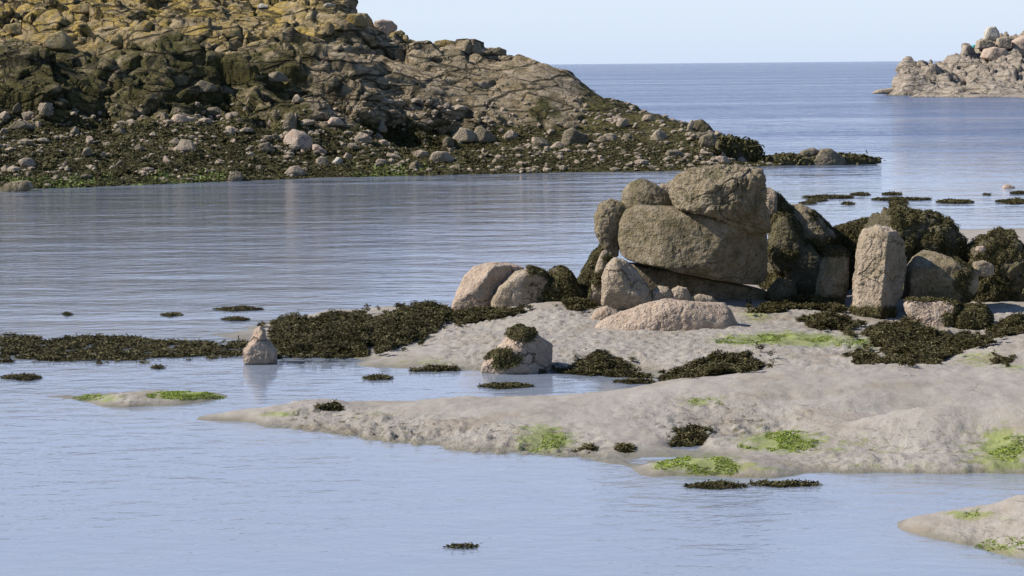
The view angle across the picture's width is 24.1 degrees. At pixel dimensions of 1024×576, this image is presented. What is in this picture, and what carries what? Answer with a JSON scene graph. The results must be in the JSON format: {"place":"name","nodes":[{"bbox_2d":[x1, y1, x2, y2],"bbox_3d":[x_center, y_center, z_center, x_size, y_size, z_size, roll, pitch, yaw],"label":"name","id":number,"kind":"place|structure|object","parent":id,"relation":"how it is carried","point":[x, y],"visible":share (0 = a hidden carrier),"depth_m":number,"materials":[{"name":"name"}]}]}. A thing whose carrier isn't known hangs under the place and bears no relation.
{"place":"outdoors","nodes":[
{"label":"outdoors","id":0,"kind":"place"},
{"bbox_2d":[0,0,781,188],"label":"headland","id":1,"kind":"structure","parent":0,"point":[317,53],"depth_m":121.79,"materials":[{"name":"stone"}]},
{"bbox_2d":[3,23,21,35],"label":"shore rock","id":2,"kind":"object","parent":1,"relation":"on","point":[15,29],"visible":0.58,"depth_m":124.42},
{"bbox_2d":[0,180,33,191],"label":"shore rock","id":3,"kind":"object","parent":1,"relation":"on","point":[24,185],"visible":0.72,"depth_m":98.23,"materials":[{"name":"grey stone"}]},
{"bbox_2d":[8,121,34,128],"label":"shore rock","id":4,"kind":"object","parent":1,"relation":"on","point":[21,125],"visible":1,"depth_m":112.17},
{"bbox_2d":[18,158,35,167],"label":"stone","id":5,"kind":"object","parent":1,"relation":"on","point":[27,162],"visible":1,"depth_m":103.73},
{"bbox_2d":[43,31,74,49],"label":"shore rock","id":6,"kind":"object","parent":1,"relation":"on","point":[60,40],"visible":0.99,"depth_m":120.13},
{"bbox_2d":[69,3,89,12],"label":"shore rock","id":7,"kind":"object","parent":1,"relation":"on","point":[82,8],"visible":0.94,"depth_m":127.91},
{"bbox_2d":[108,34,122,47],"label":"shore rock","id":8,"kind":"object","parent":1,"relation":"on","point":[116,39],"visible":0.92,"depth_m":121.55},
{"bbox_2d":[135,20,152,30],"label":"shore rock","id":9,"kind":"object","parent":1,"relation":"on","point":[145,25],"visible":1,"depth_m":121.53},
{"bbox_2d":[171,114,190,122],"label":"shore rock","id":10,"kind":"object","parent":1,"relation":"on","point":[179,118],"visible":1,"depth_m":114.51,"materials":[{"name":"beige stone"}]},
{"bbox_2d":[172,139,196,152],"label":"shore rock","id":11,"kind":"object","parent":1,"relation":"on","point":[184,145],"visible":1,"depth_m":109.55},
{"bbox_2d":[194,80,218,92],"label":"shore rock","id":12,"kind":"object","parent":1,"relation":"on","point":[206,87],"visible":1,"depth_m":118.16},
{"bbox_2d":[0,163,426,188],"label":"green algae","id":13,"kind":"object","parent":1,"relation":"on","point":[162,174],"visible":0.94,"depth_m":104.33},
{"bbox_2d":[219,29,240,37],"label":"shore rock","id":14,"kind":"object","parent":1,"relation":"on","point":[229,33],"visible":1,"depth_m":125.37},
{"bbox_2d":[228,171,242,180],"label":"shore rock","id":15,"kind":"object","parent":1,"relation":"on","point":[235,176],"visible":0.77,"depth_m":105.32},
{"bbox_2d":[268,71,288,81],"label":"shore rock","id":16,"kind":"object","parent":1,"relation":"on","point":[277,76],"visible":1,"depth_m":120.33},
{"bbox_2d":[282,112,296,130],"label":"shore rock","id":17,"kind":"object","parent":1,"relation":"on","point":[290,122],"visible":0.93,"depth_m":114.53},
{"bbox_2d":[284,166,303,175],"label":"shore rock","id":18,"kind":"object","parent":1,"relation":"on","point":[296,170],"visible":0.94,"depth_m":107.74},
{"bbox_2d":[283,129,312,149],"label":"shore rock","id":19,"kind":"object","parent":1,"relation":"on","point":[302,139],"visible":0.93,"depth_m":112.83,"materials":[{"name":"beige stone"}]},
{"bbox_2d":[328,117,343,125],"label":"shore rock","id":20,"kind":"object","parent":1,"relation":"on","point":[334,121],"visible":1,"depth_m":116.15,"materials":[{"name":"grey stone"}]},
{"bbox_2d":[347,14,368,26],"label":"shore rock","id":21,"kind":"object","parent":1,"relation":"on","point":[359,20],"visible":1,"depth_m":129.34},
{"bbox_2d":[353,132,370,143],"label":"shore rock","id":22,"kind":"object","parent":1,"relation":"on","point":[361,136],"visible":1,"depth_m":114.88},
{"bbox_2d":[374,19,396,35],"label":"shore rock","id":23,"kind":"object","parent":1,"relation":"on","point":[387,27],"visible":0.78,"depth_m":132.36,"materials":[{"name":"grey stone"}]},
{"bbox_2d":[0,76,782,187],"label":"seaweed cover","id":24,"kind":"object","parent":1,"relation":"on","point":[507,150],"visible":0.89,"depth_m":111.99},
{"bbox_2d":[0,96,782,186],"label":"shingle","id":25,"kind":"object","parent":1,"relation":"on","point":[399,102],"visible":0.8,"depth_m":114.28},
{"bbox_2d":[429,151,453,162],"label":"shore rock","id":26,"kind":"object","parent":1,"relation":"on","point":[438,156],"visible":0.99,"depth_m":112.19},
{"bbox_2d":[453,127,475,141],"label":"shore rock","id":27,"kind":"object","parent":1,"relation":"on","point":[464,135],"visible":1,"depth_m":121.65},
{"bbox_2d":[474,125,496,142],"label":"shore rock","id":28,"kind":"object","parent":1,"relation":"on","point":[482,133],"visible":1,"depth_m":121.73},
{"bbox_2d":[532,137,548,147],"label":"shore rock","id":29,"kind":"object","parent":1,"relation":"on","point":[540,142],"visible":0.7,"depth_m":119.47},
{"bbox_2d":[561,127,588,145],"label":"shore rock","id":30,"kind":"object","parent":1,"relation":"on","point":[571,136],"visible":0.77,"depth_m":119.34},
{"bbox_2d":[650,129,666,140],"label":"shore rock","id":31,"kind":"object","parent":1,"relation":"on","point":[658,135],"visible":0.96,"depth_m":118.29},
{"bbox_2d":[693,119,713,131],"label":"shore rock","id":32,"kind":"object","parent":1,"relation":"on","point":[701,124],"visible":0.45,"depth_m":121.37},
{"bbox_2d":[701,133,717,147],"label":"shore rock","id":33,"kind":"object","parent":1,"relation":"on","point":[708,140],"visible":1,"depth_m":116.01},
{"bbox_2d":[715,133,764,161],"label":"clump","id":34,"kind":"object","parent":1,"relation":"on","point":[736,147],"visible":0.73,"depth_m":116.72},
{"bbox_2d":[754,150,884,164],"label":"clump","id":35,"kind":"object","parent":1,"relation":"on","point":[790,158],"visible":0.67,"depth_m":116.49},
{"bbox_2d":[799,148,818,156],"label":"shore rock","id":36,"kind":"object","parent":35,"relation":"on","point":[812,151],"visible":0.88,"depth_m":116.52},
{"bbox_2d":[812,148,845,164],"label":"shore rock","id":37,"kind":"object","parent":35,"relation":"on","point":[827,156],"visible":1,"depth_m":116.16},
{"bbox_2d":[0,61,1023,575],"bbox_3d":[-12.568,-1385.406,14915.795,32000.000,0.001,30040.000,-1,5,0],"label":"sea water","id":38,"kind":"structure","parent":0,"point":[88,489],"depth_m":37.74,"materials":[{"name":"liquid"}]},
{"bbox_2d":[0,372,44,380],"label":"floating seaweed","id":39,"kind":"object","parent":38,"relation":"on","point":[27,376],"visible":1,"depth_m":38.85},
{"bbox_2d":[212,304,262,311],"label":"floating seaweed","id":40,"kind":"object","parent":38,"relation":"on","point":[240,308],"visible":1,"depth_m":49.49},
{"bbox_2d":[243,326,277,363],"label":"boulder","id":41,"kind":"object","parent":38,"relation":"on","point":[259,348],"visible":1,"depth_m":40.38,"materials":[{"name":"beige stone"}]},
{"bbox_2d":[362,373,392,380],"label":"floating seaweed","id":42,"kind":"object","parent":38,"relation":"on","point":[374,377],"visible":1,"depth_m":38.41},
{"bbox_2d":[442,542,480,549],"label":"floating seaweed","id":43,"kind":"object","parent":38,"relation":"on","point":[464,545],"visible":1,"depth_m":24.94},
{"bbox_2d":[477,381,535,388],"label":"floating seaweed","id":44,"kind":"object","parent":38,"relation":"on","point":[502,385],"visible":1,"depth_m":37.30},
{"bbox_2d":[613,377,654,383],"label":"floating seaweed","id":45,"kind":"object","parent":38,"relation":"on","point":[630,380],"visible":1,"depth_m":37.67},
{"bbox_2d":[683,479,750,489],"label":"floating seaweed","id":46,"kind":"object","parent":38,"relation":"on","point":[719,484],"visible":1,"depth_m":28.34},
{"bbox_2d":[747,478,822,487],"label":"floating seaweed","id":47,"kind":"object","parent":38,"relation":"on","point":[789,483],"visible":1,"depth_m":28.42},
{"bbox_2d":[800,194,853,198],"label":"floating seaweed","id":48,"kind":"object","parent":38,"relation":"on","point":[828,196],"visible":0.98,"depth_m":88.16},
{"bbox_2d":[871,196,931,200],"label":"floating seaweed","id":49,"kind":"object","parent":38,"relation":"on","point":[884,198],"visible":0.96,"depth_m":86.45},
{"bbox_2d":[935,197,974,203],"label":"floating seaweed","id":50,"kind":"object","parent":38,"relation":"on","point":[954,201],"visible":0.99,"depth_m":84.56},
{"bbox_2d":[995,197,1023,203],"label":"floating seaweed","id":51,"kind":"object","parent":38,"relation":"on","point":[1015,200],"visible":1,"depth_m":84.39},
{"bbox_2d":[46,228,1023,558],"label":"mudflat","id":52,"kind":"structure","parent":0,"point":[958,414],"depth_m":33.27,"materials":[{"name":"sand"}]},
{"bbox_2d":[0,331,268,363],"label":"seaweed clump","id":53,"kind":"object","parent":52,"relation":"on","point":[28,346],"visible":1,"depth_m":42.62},
{"bbox_2d":[146,390,223,400],"bbox_3d":[-5.025,1.632,36.282,1.210,0.157,0.827,-4,7,-37],"label":"algae patch","id":54,"kind":"object","parent":52,"relation":"on","point":[177,394],"visible":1,"depth_m":36.20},
{"bbox_2d":[256,303,393,359],"bbox_3d":[-3.407,0.788,43.606,2.548,0.479,6.104,-1,5,-5],"label":"seaweed clump","id":55,"kind":"object","parent":52,"relation":"on","point":[293,333],"visible":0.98,"depth_m":42.82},
{"bbox_2d":[313,399,345,410],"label":"seaweed clump","id":56,"kind":"object","parent":52,"relation":"on","point":[333,405],"visible":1,"depth_m":34.25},
{"bbox_2d":[360,300,457,353],"bbox_3d":[-1.922,0.658,44.000,2.030,0.438,6.579,-1,5,0],"label":"seaweed clump","id":57,"kind":"object","parent":52,"relation":"on","point":[414,321],"visible":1,"depth_m":43.85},
{"bbox_2d":[408,363,460,371],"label":"seaweed clump","id":58,"kind":"object","parent":52,"relation":"on","point":[439,368],"visible":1,"depth_m":39.39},
{"bbox_2d":[451,262,523,309],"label":"boulder","id":59,"kind":"object","parent":52,"relation":"on","point":[479,284],"visible":0.63,"depth_m":46.02,"materials":[{"name":"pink stone"}]},
{"bbox_2d":[444,297,566,325],"bbox_3d":[-0.448,0.459,44.687,2.516,0.461,1.912,2,6,22],"label":"seaweed clump","id":60,"kind":"object","parent":52,"relation":"on","point":[475,314],"visible":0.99,"depth_m":44.62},
{"bbox_2d":[481,323,552,373],"bbox_3d":[0.076,0.999,39.188,1.196,0.831,0.896,-1,5,0],"label":"boulder","id":61,"kind":"object","parent":52,"relation":"on","point":[520,348],"visible":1,"depth_m":38.90,"materials":[{"name":"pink stone"}]},
{"bbox_2d":[491,264,551,307],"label":"boulder","id":62,"kind":"object","parent":52,"relation":"on","point":[524,286],"visible":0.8,"depth_m":45.75,"materials":[{"name":"beige stone"}]},
{"bbox_2d":[520,433,565,452],"bbox_3d":[0.406,2.027,31.416,0.597,0.151,0.944,0,5,7],"label":"algae patch","id":63,"kind":"object","parent":52,"relation":"on","point":[549,443],"visible":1,"depth_m":31.39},
{"bbox_2d":[541,265,586,301],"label":"boulder","id":64,"kind":"object","parent":52,"relation":"on","point":[564,284],"visible":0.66,"depth_m":45.83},
{"bbox_2d":[561,296,597,314],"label":"seaweed clump","id":65,"kind":"object","parent":52,"relation":"on","point":[576,303],"visible":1,"depth_m":44.89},
{"bbox_2d":[572,442,599,452],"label":"seaweed clump","id":66,"kind":"object","parent":52,"relation":"on","point":[586,446],"visible":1,"depth_m":30.92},
{"bbox_2d":[577,244,611,298],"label":"boulder","id":67,"kind":"object","parent":52,"relation":"on","point":[586,271],"visible":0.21,"depth_m":46.65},
{"bbox_2d":[586,250,610,305],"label":"boulder","id":68,"kind":"object","parent":52,"relation":"on","point":[594,291],"visible":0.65,"depth_m":45.40,"materials":[{"name":"beige stone"}]},
{"bbox_2d":[539,363,660,377],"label":"seaweed clump","id":69,"kind":"object","parent":52,"relation":"on","point":[616,373],"visible":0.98,"depth_m":38.60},
{"bbox_2d":[561,345,640,374],"bbox_3d":[1.459,1.201,39.473,1.325,0.341,1.702,-1,5,0],"label":"seaweed clump","id":70,"kind":"object","parent":52,"relation":"on","point":[599,359],"visible":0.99,"depth_m":39.23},
{"bbox_2d":[591,306,618,319],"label":"boulder","id":71,"kind":"object","parent":52,"relation":"on","point":[601,313],"visible":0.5,"depth_m":43.67,"materials":[{"name":"beige stone"}]},
{"bbox_2d":[613,442,636,452],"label":"seaweed clump","id":72,"kind":"object","parent":52,"relation":"on","point":[622,447],"visible":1,"depth_m":30.86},
{"bbox_2d":[601,257,651,310],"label":"boulder","id":73,"kind":"object","parent":52,"relation":"on","point":[625,285],"visible":0.86,"depth_m":44.47,"materials":[{"name":"beige stone"}]},
{"bbox_2d":[594,198,625,257],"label":"boulder","id":74,"kind":"object","parent":73,"relation":"on","point":[608,214],"visible":0.87,"depth_m":45.99,"materials":[{"name":"grey stone"}]},
{"bbox_2d":[651,286,672,301],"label":"stone","id":75,"kind":"object","parent":52,"relation":"on","point":[659,292],"visible":0.65,"depth_m":44.67,"materials":[{"name":"beige stone"}]},
{"bbox_2d":[595,298,737,330],"bbox_3d":[2.700,0.699,42.660,2.665,1.006,0.829,-1,5,0],"label":"boulder","id":76,"kind":"object","parent":52,"relation":"on","point":[668,314],"visible":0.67,"depth_m":42.33,"materials":[{"name":"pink stone"}]},
{"bbox_2d":[671,286,690,300],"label":"stone","id":77,"kind":"object","parent":52,"relation":"on","point":[680,293],"visible":0.63,"depth_m":44.68,"materials":[{"name":"beige stone"}]},
{"bbox_2d":[666,422,716,446],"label":"seaweed clump","id":78,"kind":"object","parent":52,"relation":"on","point":[685,436],"visible":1,"depth_m":31.71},
{"bbox_2d":[652,456,739,474],"bbox_3d":[2.426,2.144,29.785,1.136,0.185,1.378,2,6,23],"label":"algae patch","id":79,"kind":"object","parent":52,"relation":"on","point":[685,458],"visible":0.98,"depth_m":29.39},
{"bbox_2d":[629,262,766,299],"bbox_3d":[3.592,0.014,46.436,2.852,1.034,0.862,-1,5,0],"label":"boulder","id":80,"kind":"object","parent":52,"relation":"on","point":[654,277],"visible":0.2,"depth_m":46.07,"materials":[{"name":"grey stone"}]},
{"bbox_2d":[618,204,767,284],"bbox_3d":[3.473,-0.827,45.925,2.902,1.593,1.556,-1,5,0],"label":"boulder","id":81,"kind":"object","parent":80,"relation":"on","point":[672,238],"visible":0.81,"depth_m":45.33,"materials":[{"name":"grey stone"}]},
{"bbox_2d":[621,179,672,208],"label":"boulder","id":82,"kind":"object","parent":81,"relation":"on","point":[641,191],"visible":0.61,"depth_m":45.90,"materials":[{"name":"grey stone"}]},
{"bbox_2d":[668,163,771,234],"bbox_3d":[3.946,-1.690,45.589,1.923,1.363,1.539,-1,5,0],"label":"boulder","id":83,"kind":"object","parent":81,"relation":"on","point":[735,194],"visible":0.99,"depth_m":45.00,"materials":[{"name":"grey stone"}]},
{"bbox_2d":[690,294,716,301],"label":"stone","id":84,"kind":"object","parent":52,"relation":"on","point":[702,298],"visible":0.59,"depth_m":44.71,"materials":[{"name":"beige stone"}]},
{"bbox_2d":[639,341,775,383],"bbox_3d":[3.144,1.229,36.985,2.344,0.684,4.955,-1,5,0],"label":"seaweed clump","id":85,"kind":"object","parent":52,"relation":"on","point":[717,362],"visible":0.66,"depth_m":37.82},
{"bbox_2d":[737,430,818,452],"bbox_3d":[3.594,1.971,31.273,1.064,0.210,1.748,1,6,20],"label":"algae patch","id":86,"kind":"object","parent":52,"relation":"on","point":[781,440],"visible":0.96,"depth_m":30.81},
{"bbox_2d":[766,277,797,301],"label":"boulder","id":87,"kind":"object","parent":52,"relation":"on","point":[779,287],"visible":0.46,"depth_m":46.03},
{"bbox_2d":[716,333,866,346],"bbox_3d":[4.752,0.885,40.816,2.597,0.120,1.338,1,5,12],"label":"algae patch","id":88,"kind":"object","parent":52,"relation":"on","point":[812,340],"visible":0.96,"depth_m":40.80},
{"bbox_2d":[743,291,849,313],"bbox_3d":[5.462,0.292,45.295,2.378,0.342,2.850,-1,5,0],"label":"seaweed clump","id":89,"kind":"object","parent":52,"relation":"on","point":[780,304],"visible":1,"depth_m":45.05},
{"bbox_2d":[785,244,821,294],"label":"boulder","id":90,"kind":"object","parent":52,"relation":"on","point":[802,274],"visible":0.69,"depth_m":46.74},
{"bbox_2d":[767,211,807,273],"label":"boulder","id":91,"kind":"object","parent":90,"relation":"on","point":[787,240],"visible":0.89,"depth_m":46.72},
{"bbox_2d":[766,187,776,219],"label":"boulder","id":92,"kind":"object","parent":91,"relation":"on","point":[771,203],"visible":0.59,"depth_m":47.09,"materials":[{"name":"beige stone"}]},
{"bbox_2d":[757,260,852,289],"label":"boulder","id":93,"kind":"object","parent":52,"relation":"on","point":[769,280],"visible":0.06,"depth_m":48.13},
{"bbox_2d":[770,204,847,273],"bbox_3d":[5.871,-0.965,47.753,1.726,1.455,1.291,-1,5,0],"label":"boulder","id":94,"kind":"object","parent":93,"relation":"on","point":[821,234],"visible":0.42,"depth_m":47.22,"materials":[{"name":"grey stone"}]},
{"bbox_2d":[775,191,793,213],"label":"boulder","id":95,"kind":"object","parent":94,"relation":"on","point":[783,205],"visible":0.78,"depth_m":47.28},
{"bbox_2d":[833,216,868,279],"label":"boulder","id":96,"kind":"object","parent":93,"relation":"on","point":[848,231],"visible":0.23,"depth_m":47.63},
{"bbox_2d":[794,310,867,330],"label":"seaweed clump","id":97,"kind":"object","parent":52,"relation":"on","point":[830,319],"visible":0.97,"depth_m":42.79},
{"bbox_2d":[815,244,850,302],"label":"boulder","id":98,"kind":"object","parent":52,"relation":"on","point":[833,279],"visible":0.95,"depth_m":45.56,"materials":[{"name":"grey stone"}]},
{"bbox_2d":[848,225,906,319],"bbox_3d":[6.822,-0.152,44.700,1.135,2.052,1.343,-1,5,0],"label":"boulder","id":99,"kind":"object","parent":52,"relation":"on","point":[878,277],"visible":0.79,"depth_m":44.32,"materials":[{"name":"beige stone"}]},
{"bbox_2d":[841,345,918,366],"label":"seaweed clump","id":100,"kind":"object","parent":52,"relation":"on","point":[865,356],"visible":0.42,"depth_m":38.31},
{"bbox_2d":[854,199,968,266],"bbox_3d":[7.862,-0.690,47.084,2.287,2.095,1.983,-1,5,0],"label":"seaweed","id":101,"kind":"object","parent":52,"relation":"on","point":[918,230],"visible":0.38,"depth_m":46.37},
{"bbox_2d":[843,314,1007,370],"bbox_3d":[6.625,0.962,38.762,2.819,0.621,9.107,0,5,10],"label":"seaweed clump","id":102,"kind":"object","parent":52,"relation":"on","point":[917,342],"visible":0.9,"depth_m":40.08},
{"bbox_2d":[903,296,962,327],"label":"boulder","id":103,"kind":"object","parent":52,"relation":"on","point":[940,312],"visible":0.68,"depth_m":43.37,"materials":[{"name":"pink stone"}]},
{"bbox_2d":[902,250,980,303],"bbox_3d":[8.104,-0.145,45.109,1.430,1.103,1.143,-1,5,0],"label":"boulder","id":104,"kind":"object","parent":52,"relation":"on","point":[932,274],"visible":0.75,"depth_m":44.70,"materials":[{"name":"grey stone"}]},
{"bbox_2d":[973,260,994,276],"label":"boulder","id":105,"kind":"object","parent":104,"relation":"on","point":[985,268],"visible":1,"depth_m":44.74,"materials":[{"name":"beige stone"}]},
{"bbox_2d":[953,301,994,329],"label":"boulder","id":106,"kind":"object","parent":52,"relation":"on","point":[976,316],"visible":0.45,"depth_m":43.17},
{"bbox_2d":[963,226,1023,301],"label":"seaweed","id":107,"kind":"object","parent":52,"relation":"on","point":[1003,253],"visible":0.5,"depth_m":45.95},
{"bbox_2d":[974,536,1023,549],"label":"algae patch","id":108,"kind":"object","parent":52,"relation":"on","point":[981,546],"visible":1,"depth_m":24.54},
{"bbox_2d":[988,349,1015,367],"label":"seaweed clump","id":109,"kind":"object","parent":52,"relation":"on","point":[1004,360],"visible":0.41,"depth_m":38.02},
{"bbox_2d":[984,311,1023,339],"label":"seaweed clump","id":110,"kind":"object","parent":52,"relation":"on","point":[1012,324],"visible":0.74,"depth_m":42.46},
{"bbox_2d":[986,435,1023,462],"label":"algae patch","id":111,"kind":"object","parent":52,"relation":"on","point":[1005,450],"visible":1,"depth_m":29.86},
{"bbox_2d":[356,0,1023,63],"label":"sky","id":112,"kind":"structure","parent":0,"point":[542,31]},
{"bbox_2d":[887,31,1023,97],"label":"islet","id":113,"kind":"object","parent":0,"point":[967,72],"visible":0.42,"depth_m":350.07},
{"bbox_2d":[975,38,993,48],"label":"shore rock","id":114,"kind":"object","parent":113,"relation":"on","point":[985,43],"visible":0.89,"depth_m":361.42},
{"bbox_2d":[983,26,999,41],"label":"shore rock","id":115,"kind":"object","parent":113,"relation":"on","point":[992,33],"visible":0.84,"depth_m":365.24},
{"bbox_2d":[980,47,1008,60],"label":"shore rock","id":116,"kind":"object","parent":113,"relation":"on","point":[990,54],"visible":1,"depth_m":357.35,"materials":[{"name":"beige stone"}]},
{"bbox_2d":[995,36,1011,48],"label":"shore rock","id":117,"kind":"object","parent":113,"relation":"on","point":[1004,42],"visible":0.94,"depth_m":361.41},
{"bbox_2d":[1011,35,1023,57],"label":"shore rock","id":118,"kind":"object","parent":113,"relation":"on","point":[1018,42],"visible":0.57,"depth_m":362.44,"materials":[{"name":"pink stone"}]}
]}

